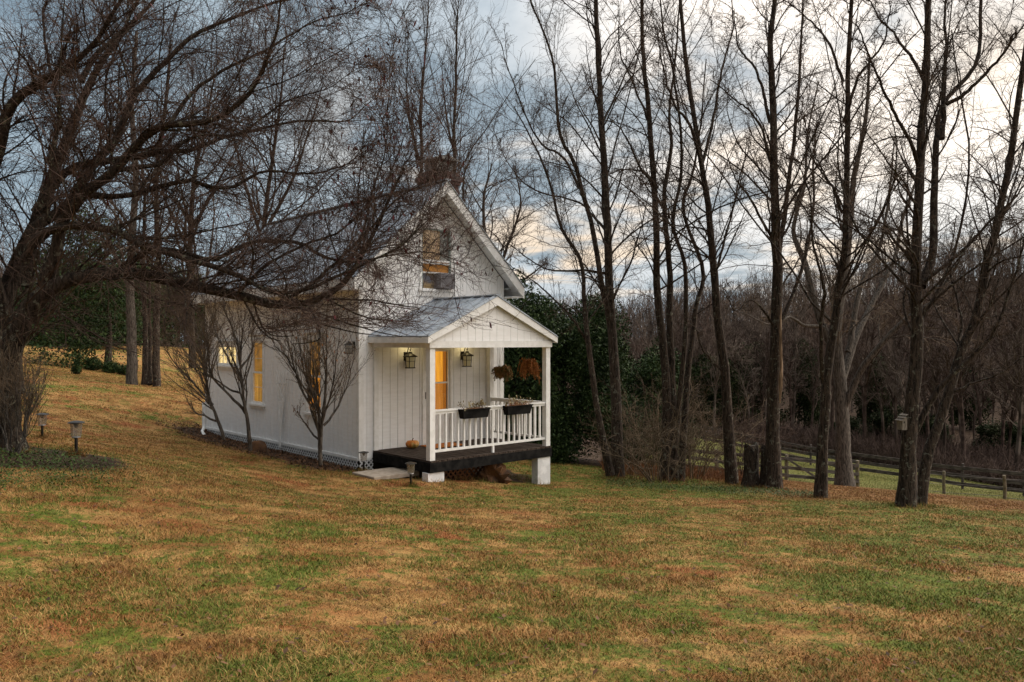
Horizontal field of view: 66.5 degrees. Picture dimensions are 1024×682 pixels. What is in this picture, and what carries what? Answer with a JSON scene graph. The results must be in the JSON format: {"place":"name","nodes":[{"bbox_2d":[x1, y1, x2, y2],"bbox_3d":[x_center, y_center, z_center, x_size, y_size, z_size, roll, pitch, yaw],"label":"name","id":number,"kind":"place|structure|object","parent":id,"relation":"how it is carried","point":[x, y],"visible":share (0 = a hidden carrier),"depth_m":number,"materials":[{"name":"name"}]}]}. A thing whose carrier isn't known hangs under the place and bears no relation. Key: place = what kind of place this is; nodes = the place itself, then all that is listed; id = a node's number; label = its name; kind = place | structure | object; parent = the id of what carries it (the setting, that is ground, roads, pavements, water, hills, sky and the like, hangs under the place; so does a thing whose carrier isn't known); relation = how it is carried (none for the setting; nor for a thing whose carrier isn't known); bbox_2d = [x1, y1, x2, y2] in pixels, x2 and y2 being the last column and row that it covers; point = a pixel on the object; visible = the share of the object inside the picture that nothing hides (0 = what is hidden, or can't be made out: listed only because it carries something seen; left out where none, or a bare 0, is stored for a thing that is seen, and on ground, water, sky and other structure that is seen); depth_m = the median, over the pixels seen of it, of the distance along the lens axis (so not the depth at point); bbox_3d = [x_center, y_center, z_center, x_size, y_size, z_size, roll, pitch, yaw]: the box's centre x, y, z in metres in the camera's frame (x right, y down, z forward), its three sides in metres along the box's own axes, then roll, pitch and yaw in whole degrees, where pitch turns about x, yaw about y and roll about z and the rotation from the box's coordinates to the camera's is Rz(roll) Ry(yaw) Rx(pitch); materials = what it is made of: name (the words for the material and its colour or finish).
{"place":"outdoors","nodes":[
{"label":"outdoors","id":0,"kind":"place"},
{"bbox_2d":[1,433,945,508],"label":"long grass","id":1,"kind":"structure","parent":0,"point":[82,454],"depth_m":16.63,"materials":[{"name":"plant"}]},
{"bbox_2d":[0,276,1023,681],"bbox_3d":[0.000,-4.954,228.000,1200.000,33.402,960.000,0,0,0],"label":"ground","id":2,"kind":"structure","parent":0,"point":[808,634],"depth_m":6.69,"materials":[{"name":"plant"}]},
{"bbox_2d":[0,305,57,453],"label":"bare shrub","id":3,"kind":"object","parent":2,"relation":"on","point":[29,401],"visible":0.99,"depth_m":10.40,"materials":[{"name":"brown plant"}]},
{"bbox_2d":[14,244,152,346],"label":"evergreen tree","id":4,"kind":"object","parent":2,"relation":"on","point":[100,308],"visible":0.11,"depth_m":68.36,"materials":[{"name":"green plant"}]},
{"bbox_2d":[0,446,176,496],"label":"ground ivy","id":5,"kind":"object","parent":2,"relation":"on","point":[12,454],"visible":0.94,"depth_m":9.72,"materials":[{"name":"plant"}]},
{"bbox_2d":[81,356,102,370],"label":"bush","id":6,"kind":"object","parent":2,"relation":"on","point":[94,363],"visible":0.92,"depth_m":46.30,"materials":[{"name":"green plant"}]},
{"bbox_2d":[15,3,182,384],"bbox_3d":[-15.194,-5.911,29.364,6.235,15.272,7.296,0,0,0],"label":"bare tree","id":7,"kind":"object","parent":2,"relation":"on","point":[132,370],"visible":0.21,"depth_m":29.83,"materials":[{"name":"brown plant"}]},
{"bbox_2d":[25,205,173,369],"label":"evergreen tree","id":8,"kind":"object","parent":2,"relation":"on","point":[107,331],"visible":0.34,"depth_m":46.66,"materials":[{"name":"green plant"}]},
{"bbox_2d":[105,3,208,385],"bbox_3d":[-13.666,-5.718,30.414,3.808,14.961,4.648,0,0,-38],"label":"bare tree","id":9,"kind":"object","parent":2,"relation":"on","point":[152,366],"visible":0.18,"depth_m":30.31,"materials":[{"name":"brown plant"}]},
{"bbox_2d":[113,266,209,346],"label":"evergreen tree","id":10,"kind":"object","parent":2,"relation":"on","point":[168,328],"visible":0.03,"depth_m":81.93,"materials":[{"name":"green plant"}]},
{"bbox_2d":[124,239,265,439],"bbox_3d":[-7.215,-0.113,18.323,3.514,4.879,3.147,0,0,0],"label":"bare shrub","id":11,"kind":"object","parent":2,"relation":"on","point":[208,400],"visible":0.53,"depth_m":18.30,"materials":[{"name":"brown plant"}]},
{"bbox_2d":[89,0,329,367],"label":"bare tree","id":12,"kind":"object","parent":2,"relation":"on","point":[201,207],"visible":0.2,"depth_m":35.80,"materials":[{"name":"brown plant"}]},
{"bbox_2d":[157,243,275,450],"bbox_3d":[-6.415,-0.008,16.965,2.512,4.784,2.478,0,0,0],"label":"bare shrub","id":13,"kind":"object","parent":2,"relation":"on","point":[240,378],"visible":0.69,"depth_m":16.83,"materials":[{"name":"brown plant"}]},
{"bbox_2d":[151,419,360,470],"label":"fallen leaves","id":14,"kind":"object","parent":2,"relation":"on","point":[236,442],"visible":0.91,"depth_m":19.50,"materials":[{"name":"plant"}]},
{"bbox_2d":[0,0,554,451],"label":"bare tree","id":15,"kind":"object","parent":2,"relation":"on","point":[66,202],"visible":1,"depth_m":10.70,"materials":[{"name":"brown plant"}]},
{"bbox_2d":[171,1,401,238],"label":"bare tree","id":16,"kind":"object","parent":2,"relation":"on","point":[274,143],"visible":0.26,"depth_m":33.91,"materials":[{"name":"brown plant"}]},
{"bbox_2d":[240,264,374,464],"bbox_3d":[-4.216,0.455,15.846,2.863,4.143,1.962,0,0,10],"label":"bare shrub","id":17,"kind":"object","parent":2,"relation":"on","point":[311,391],"visible":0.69,"depth_m":15.79,"materials":[{"name":"brown plant"}]},
{"bbox_2d":[192,154,557,483],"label":"cottage","id":18,"kind":"structure","parent":2,"relation":"on","point":[391,405],"depth_m":18.07,"materials":[{"name":"white paint"}]},
{"bbox_2d":[214,340,238,369],"bbox_3d":[-8.139,0.401,22.371,0.180,0.835,1.597,0,0,-43],"label":"window","id":19,"kind":"structure","parent":18,"relation":"in","point":[223,361],"depth_m":22.42,"materials":[{"name":"glass"}]},
{"bbox_2d":[247,334,264,408],"bbox_3d":[-6.789,0.802,20.895,0.180,1.996,0.933,0,0,-42],"label":"window","id":20,"kind":"structure","parent":18,"relation":"in","point":[257,367],"depth_m":21.00,"materials":[{"name":"glass"}]},
{"bbox_2d":[275,371,287,446],"bbox_3d":[-5.841,1.718,19.729,0.079,1.924,0.686,0,0,-43],"label":"trellis","id":21,"kind":"object","parent":18,"relation":"attached to","point":[280,406],"visible":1,"depth_m":19.71,"materials":[{"name":"white paint"}]},
{"bbox_2d":[302,332,322,418],"bbox_3d":[-4.688,0.805,18.606,0.180,2.052,0.927,0,0,-43],"label":"window","id":22,"kind":"structure","parent":18,"relation":"in","point":[307,414],"depth_m":18.71,"materials":[{"name":"glass"}]},
{"bbox_2d":[418,224,455,296],"bbox_3d":[-1.752,-1.887,18.494,1.059,1.676,0.332,0,0,-42],"label":"window","id":23,"kind":"structure","parent":18,"relation":"in","point":[443,293],"depth_m":18.53,"materials":[{"name":"white paint"}]},
{"bbox_2d":[422,348,452,444],"bbox_3d":[-1.800,1.287,18.585,0.173,2.282,0.895,0,0,45],"label":"door","id":24,"kind":"structure","parent":18,"relation":"in","point":[440,353],"depth_m":18.73,"materials":[{"name":"white wood"}]},
{"bbox_2d":[458,398,490,418],"bbox_3d":[-0.802,1.416,16.512,0.833,0.418,0.403,0,0,-43],"label":"window box","id":25,"kind":"object","parent":18,"relation":"attached to","point":[473,411],"visible":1,"depth_m":16.46,"materials":[{"name":"black paint"}]},
{"bbox_2d":[491,347,512,382],"bbox_3d":[-0.230,0.607,19.285,0.570,0.895,0.537,0,0,-43],"label":"hanging basket","id":26,"kind":"object","parent":18,"relation":"hanging from","point":[502,372],"visible":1,"depth_m":19.17,"materials":[{"name":"brown"}]},
{"bbox_2d":[503,395,533,414],"bbox_3d":[0.123,1.399,17.380,0.845,0.452,0.348,0,0,-42],"label":"window box","id":27,"kind":"object","parent":18,"relation":"attached to","point":[516,408],"visible":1,"depth_m":17.30,"materials":[{"name":"black paint"}]},
{"bbox_2d":[517,348,541,384],"bbox_3d":[0.382,0.609,18.596,0.624,0.899,0.574,0,0,-43],"label":"hanging basket","id":28,"kind":"object","parent":18,"relation":"hanging from","point":[530,366],"visible":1,"depth_m":18.52,"materials":[{"name":"brown"}]},
{"bbox_2d":[352,467,418,479],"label":"step slab","id":29,"kind":"structure","parent":2,"relation":"on","point":[388,473],"depth_m":16.13,"materials":[{"name":"beige concrete"}]},
{"bbox_2d":[355,0,495,185],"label":"bare tree","id":30,"kind":"object","parent":2,"relation":"on","point":[425,46],"visible":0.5,"depth_m":30.91,"materials":[{"name":"brown plant"}]},
{"bbox_2d":[384,54,570,299],"bbox_3d":[-1.414,-3.896,29.761,5.896,12.407,7.616,0,0,36],"label":"bare tree","id":31,"kind":"object","parent":2,"relation":"on","point":[483,203],"visible":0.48,"depth_m":29.85,"materials":[{"name":"brown plant"}]},
{"bbox_2d":[383,0,571,192],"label":"bare tree","id":32,"kind":"object","parent":2,"relation":"on","point":[456,34],"visible":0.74,"depth_m":31.88,"materials":[{"name":"brown plant"}]},
{"bbox_2d":[477,463,511,483],"bbox_3d":[-0.327,2.945,17.314,0.783,0.645,0.568,0,0,31],"label":"rock","id":33,"kind":"object","parent":2,"relation":"on","point":[497,473],"visible":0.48,"depth_m":17.16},
{"bbox_2d":[0,377,1022,681],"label":"lawn leaves","id":34,"kind":"object","parent":2,"relation":"on","point":[492,593],"visible":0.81,"depth_m":5.56,"materials":[{"name":"plant"}]},
{"bbox_2d":[0,218,1023,429],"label":"woods","id":35,"kind":"object","parent":2,"relation":"on","point":[763,301],"visible":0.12,"depth_m":139.73,"materials":[{"name":"plant"}]},
{"bbox_2d":[504,269,573,443],"bbox_3d":[0.282,0.647,24.143,3.420,5.891,3.155,0,0,0],"label":"evergreen tree","id":36,"kind":"object","parent":2,"relation":"on","point":[509,353],"visible":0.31,"depth_m":23.46,"materials":[{"name":"green plant"}]},
{"bbox_2d":[449,41,652,475],"bbox_3d":[1.494,-1.951,19.279,5.603,10.803,4.252,0,0,-24],"label":"bare tree","id":37,"kind":"object","parent":2,"relation":"on","point":[608,467],"visible":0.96,"depth_m":19.40,"materials":[{"name":"brown plant"}]},
{"bbox_2d":[504,291,653,463],"bbox_3d":[1.700,1.115,25.269,5.615,5.529,5.251,0,0,0],"label":"evergreen tree","id":38,"kind":"object","parent":2,"relation":"on","point":[571,362],"visible":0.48,"depth_m":24.06,"materials":[{"name":"green plant"}]},
{"bbox_2d":[478,0,728,477],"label":"bare tree","id":39,"kind":"object","parent":2,"relation":"on","point":[615,385],"visible":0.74,"depth_m":20.35,"materials":[{"name":"brown plant"}]},
{"bbox_2d":[566,367,701,462],"bbox_3d":[3.734,2.309,23.983,4.435,3.222,3.888,0,0,0],"label":"thicket shrub","id":40,"kind":"object","parent":2,"relation":"on","point":[649,403],"visible":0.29,"depth_m":23.65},
{"bbox_2d":[572,368,718,482],"bbox_3d":[3.499,2.114,19.683,3.623,2.981,2.473,0,0,-21],"label":"thicket shrub","id":41,"kind":"object","parent":2,"relation":"on","point":[643,458],"visible":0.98,"depth_m":19.66,"materials":[{"name":"plant"}]},
{"bbox_2d":[577,375,720,478],"bbox_3d":[3.527,2.244,21.653,3.273,2.925,4.900,0,0,0],"label":"thicket shrub","id":42,"kind":"object","parent":2,"relation":"on","point":[647,417],"visible":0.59,"depth_m":21.60,"materials":[{"name":"plant"}]},
{"bbox_2d":[610,345,704,464],"bbox_3d":[4.912,2.363,28.976,4.176,4.587,3.490,0,0,0],"label":"evergreen tree","id":43,"kind":"object","parent":2,"relation":"on","point":[646,372],"visible":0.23,"depth_m":28.34,"materials":[{"name":"green plant"}]},
{"bbox_2d":[543,0,780,483],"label":"bare tree","id":44,"kind":"object","parent":2,"relation":"on","point":[730,467],"visible":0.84,"depth_m":19.88,"materials":[{"name":"brown plant"}]},
{"bbox_2d":[629,278,696,363],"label":"woodland tree","id":45,"kind":"object","parent":2,"relation":"on","point":[676,309],"visible":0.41,"depth_m":73.39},
{"bbox_2d":[650,296,705,365],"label":"woodland tree","id":46,"kind":"object","parent":2,"relation":"on","point":[677,342],"visible":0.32,"depth_m":73.72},
{"bbox_2d":[606,350,766,465],"bbox_3d":[5.635,2.203,23.998,3.690,3.844,6.539,0,0,41],"label":"thicket shrub","id":47,"kind":"object","parent":2,"relation":"on","point":[698,415],"visible":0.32,"depth_m":23.93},
{"bbox_2d":[596,457,787,488],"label":"dry weeds","id":48,"kind":"object","parent":2,"relation":"on","point":[710,473],"visible":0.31,"depth_m":21.62,"materials":[{"name":"brown plant"}]},
{"bbox_2d":[675,350,713,424],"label":"hillside evergreen","id":49,"kind":"object","parent":2,"relation":"on","point":[698,370],"visible":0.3,"depth_m":70.58,"materials":[{"name":"green plant"}]},
{"bbox_2d":[630,379,766,478],"bbox_3d":[5.246,2.451,21.221,3.991,3.157,5.003,0,0,23],"label":"thicket shrub","id":50,"kind":"object","parent":2,"relation":"on","point":[708,451],"visible":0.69,"depth_m":21.16,"materials":[{"name":"plant"}]},
{"bbox_2d":[606,476,813,499],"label":"ground ivy","id":51,"kind":"object","parent":2,"relation":"on","point":[651,484],"visible":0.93,"depth_m":18.33,"materials":[{"name":"plant"}]},
{"bbox_2d":[688,279,737,359],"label":"woodland tree","id":52,"kind":"object","parent":2,"relation":"on","point":[707,325],"visible":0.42,"depth_m":74.40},
{"bbox_2d":[699,296,743,427],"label":"woodland tree","id":53,"kind":"object","parent":2,"relation":"on","point":[717,375],"visible":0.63,"depth_m":67.24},
{"bbox_2d":[697,355,749,430],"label":"hillside evergreen","id":54,"kind":"object","parent":2,"relation":"on","point":[710,396],"visible":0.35,"depth_m":68.91,"materials":[{"name":"green plant"}]},
{"bbox_2d":[700,294,761,357],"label":"woodland tree","id":55,"kind":"object","parent":2,"relation":"on","point":[734,316],"visible":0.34,"depth_m":84.42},
{"bbox_2d":[471,0,996,481],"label":"bare tree","id":56,"kind":"object","parent":2,"relation":"on","point":[667,368],"visible":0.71,"depth_m":20.43,"materials":[{"name":"brown plant"}]},
{"bbox_2d":[712,320,755,418],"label":"woodland tree","id":57,"kind":"object","parent":2,"relation":"on","point":[743,334],"visible":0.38,"depth_m":77.92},
{"bbox_2d":[709,317,763,424],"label":"woodland tree","id":58,"kind":"object","parent":2,"relation":"on","point":[741,380],"visible":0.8,"depth_m":68.26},
{"bbox_2d":[633,443,859,486],"bbox_3d":[10.267,5.817,37.158,11.576,2.054,1.973,0,0,21],"label":"rail fence","id":59,"kind":"object","parent":2,"relation":"on","point":[856,473],"visible":0.26,"depth_m":35.87,"materials":[{"name":"brown wood"}]},
{"bbox_2d":[740,442,759,487],"bbox_3d":[5.924,3.048,19.294,0.530,1.102,0.522,0,0,0],"label":"tree stump","id":60,"kind":"object","parent":2,"relation":"on","point":[751,476],"visible":0.94,"depth_m":19.16,"materials":[{"name":"wood"}]},
{"bbox_2d":[692,389,810,478],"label":"thicket shrub","id":61,"kind":"object","parent":2,"relation":"on","point":[742,448],"visible":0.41,"depth_m":22.55,"materials":[{"name":"plant"}]},
{"bbox_2d":[738,305,770,417],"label":"woodland tree","id":62,"kind":"object","parent":2,"relation":"on","point":[765,395],"visible":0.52,"depth_m":71.40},
{"bbox_2d":[730,341,789,424],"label":"hillside evergreen","id":63,"kind":"object","parent":2,"relation":"on","point":[758,401],"visible":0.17,"depth_m":76.99,"materials":[{"name":"green plant"}]},
{"bbox_2d":[738,301,785,409],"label":"woodland tree","id":64,"kind":"object","parent":2,"relation":"on","point":[755,324],"visible":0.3,"depth_m":84.74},
{"bbox_2d":[759,444,765,486],"bbox_3d":[6.203,3.031,19.204,0.283,1.133,0.276,0,0,0],"label":"tree stump","id":65,"kind":"object","parent":2,"relation":"on","point":[762,465],"visible":0.61,"depth_m":19.14,"materials":[{"name":"wood"}]},
{"bbox_2d":[742,325,783,416],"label":"woodland tree","id":66,"kind":"object","parent":2,"relation":"on","point":[756,345],"visible":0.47,"depth_m":72.43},
{"bbox_2d":[745,327,794,427],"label":"woodland tree","id":67,"kind":"object","parent":2,"relation":"on","point":[765,368],"visible":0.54,"depth_m":69.69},
{"bbox_2d":[779,310,782,402],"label":"broken stem","id":68,"kind":"object","parent":2,"relation":"on","point":[781,363],"visible":1,"depth_m":18.78,"materials":[{"name":"brown wood"}]},
{"bbox_2d":[599,0,976,497],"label":"bare tree","id":69,"kind":"object","parent":2,"relation":"on","point":[821,470],"visible":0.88,"depth_m":16.87,"materials":[{"name":"brown plant"}]},
{"bbox_2d":[761,287,817,429],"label":"woodland tree","id":70,"kind":"object","parent":2,"relation":"on","point":[795,347],"visible":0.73,"depth_m":72.74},
{"bbox_2d":[782,330,808,424],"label":"woodland tree","id":71,"kind":"object","parent":2,"relation":"on","point":[790,392],"visible":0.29,"depth_m":76.02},
{"bbox_2d":[784,338,820,429],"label":"hillside evergreen","id":72,"kind":"object","parent":2,"relation":"on","point":[803,403],"visible":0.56,"depth_m":78.81,"materials":[{"name":"green plant"}]},
{"bbox_2d":[797,314,846,430],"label":"woodland tree","id":73,"kind":"object","parent":2,"relation":"on","point":[813,395],"visible":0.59,"depth_m":66.11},
{"bbox_2d":[639,424,1023,495],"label":"rail fence","id":74,"kind":"object","parent":2,"relation":"on","point":[962,468],"visible":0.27,"depth_m":44.25,"materials":[{"name":"brown wood"}]},
{"bbox_2d":[676,0,1003,488],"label":"bare tree","id":75,"kind":"object","parent":2,"relation":"on","point":[773,476],"visible":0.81,"depth_m":18.91,"materials":[{"name":"brown plant"}]},
{"bbox_2d":[659,412,1023,488],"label":"underbrush","id":76,"kind":"object","parent":2,"relation":"on","point":[979,457],"visible":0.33,"depth_m":56.86,"materials":[{"name":"plant"}]},
{"bbox_2d":[829,415,862,441],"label":"hillside evergreen","id":77,"kind":"object","parent":2,"relation":"on","point":[854,423],"visible":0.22,"depth_m":65.20,"materials":[{"name":"green plant"}]},
{"bbox_2d":[812,294,883,436],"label":"woodland tree","id":78,"kind":"object","parent":2,"relation":"on","point":[832,413],"visible":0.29,"depth_m":61.65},
{"bbox_2d":[722,25,986,486],"bbox_3d":[11.304,-2.713,25.614,9.221,14.865,8.120,0,0,10],"label":"bare tree","id":79,"kind":"object","parent":2,"relation":"on","point":[844,473],"visible":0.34,"depth_m":24.90,"materials":[{"name":"brown plant"}]},
{"bbox_2d":[852,353,893,430],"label":"hillside evergreen","id":80,"kind":"object","parent":2,"relation":"on","point":[872,408],"visible":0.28,"depth_m":79.15,"materials":[{"name":"green plant"}]},
{"bbox_2d":[729,0,1023,507],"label":"bare tree","id":81,"kind":"object","parent":2,"relation":"on","point":[907,490],"visible":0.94,"depth_m":15.39,"materials":[{"name":"brown plant"}]},
{"bbox_2d":[852,312,900,442],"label":"woodland tree","id":82,"kind":"object","parent":2,"relation":"on","point":[881,405],"visible":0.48,"depth_m":64.66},
{"bbox_2d":[866,405,903,438],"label":"hillside evergreen","id":83,"kind":"object","parent":2,"relation":"on","point":[876,417],"visible":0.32,"depth_m":68.02,"materials":[{"name":"green plant"}]},
{"bbox_2d":[845,252,925,443],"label":"woodland tree","id":84,"kind":"object","parent":2,"relation":"on","point":[868,371],"visible":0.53,"depth_m":60.65,"materials":[{"name":"plant"}]},
{"bbox_2d":[877,332,909,431],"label":"woodland tree","id":85,"kind":"object","parent":2,"relation":"on","point":[889,368],"visible":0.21,"depth_m":68.26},
{"bbox_2d":[864,292,925,442],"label":"woodland tree","id":86,"kind":"object","parent":2,"relation":"on","point":[895,409],"visible":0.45,"depth_m":63.99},
{"bbox_2d":[876,323,928,413],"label":"woodland tree","id":87,"kind":"object","parent":2,"relation":"on","point":[896,370],"visible":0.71,"depth_m":57.88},
{"bbox_2d":[864,246,948,440],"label":"woodland tree","id":88,"kind":"object","parent":2,"relation":"on","point":[927,427],"visible":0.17,"depth_m":60.31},
{"bbox_2d":[885,305,963,388],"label":"woodland tree","id":89,"kind":"object","parent":2,"relation":"on","point":[906,353],"visible":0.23,"depth_m":64.71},
{"bbox_2d":[889,288,966,420],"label":"woodland tree","id":90,"kind":"object","parent":2,"relation":"on","point":[931,411],"visible":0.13,"depth_m":66.02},
{"bbox_2d":[901,327,956,455],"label":"woodland tree","id":91,"kind":"object","parent":2,"relation":"on","point":[931,391],"visible":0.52,"depth_m":57.35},
{"bbox_2d":[917,412,953,444],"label":"hillside evergreen","id":92,"kind":"object","parent":2,"relation":"on","point":[931,421],"visible":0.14,"depth_m":65.22,"materials":[{"name":"green plant"}]},
{"bbox_2d":[906,306,977,458],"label":"woodland tree","id":93,"kind":"object","parent":2,"relation":"on","point":[937,380],"visible":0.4,"depth_m":57.19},
{"bbox_2d":[863,0,1023,505],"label":"bare tree","id":94,"kind":"object","parent":2,"relation":"on","point":[925,465],"visible":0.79,"depth_m":15.83,"materials":[{"name":"brown plant"}]},
{"bbox_2d":[923,273,995,462],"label":"woodland tree","id":95,"kind":"object","parent":2,"relation":"on","point":[960,393],"visible":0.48,"depth_m":53.71,"materials":[{"name":"plant"}]},
{"bbox_2d":[927,293,1002,439],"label":"woodland tree","id":96,"kind":"object","parent":2,"relation":"on","point":[980,408],"visible":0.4,"depth_m":63.27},
{"bbox_2d":[948,364,996,429],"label":"hillside evergreen","id":97,"kind":"object","parent":2,"relation":"on","point":[967,419],"visible":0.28,"depth_m":83.58,"materials":[{"name":"green plant"}]},
{"bbox_2d":[932,471,1023,499],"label":"post fence","id":98,"kind":"object","parent":2,"relation":"on","point":[945,492],"visible":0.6,"depth_m":33.76,"materials":[{"name":"brown wood"}]},
{"bbox_2d":[963,332,1001,439],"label":"woodland tree","id":99,"kind":"object","parent":2,"relation":"on","point":[975,403],"visible":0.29,"depth_m":66.48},
{"bbox_2d":[963,340,1008,439],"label":"woodland tree","id":100,"kind":"object","parent":2,"relation":"on","point":[992,412],"visible":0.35,"depth_m":72.05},
{"bbox_2d":[961,278,1023,467],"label":"woodland tree","id":101,"kind":"object","parent":2,"relation":"on","point":[1019,404],"visible":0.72,"depth_m":52.81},
{"bbox_2d":[966,279,1023,414],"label":"woodland tree","id":102,"kind":"object","parent":2,"relation":"on","point":[1014,317],"visible":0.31,"depth_m":57.01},
{"bbox_2d":[970,417,1023,454],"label":"hillside evergreen","id":103,"kind":"object","parent":2,"relation":"on","point":[992,431],"visible":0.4,"depth_m":61.74,"materials":[{"name":"green plant"}]},
{"bbox_2d":[976,299,1023,450],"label":"woodland tree","id":104,"kind":"object","parent":2,"relation":"on","point":[1003,421],"visible":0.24,"depth_m":59.90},
{"bbox_2d":[990,325,1023,426],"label":"woodland tree","id":105,"kind":"object","parent":2,"relation":"on","point":[1009,358],"visible":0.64,"depth_m":53.10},
{"bbox_2d":[991,336,1023,469],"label":"woodland tree","id":106,"kind":"object","parent":2,"relation":"on","point":[1011,417],"visible":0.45,"depth_m":54.28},
{"bbox_2d":[0,0,1023,338],"label":"sky","id":107,"kind":"structure","parent":0,"point":[513,12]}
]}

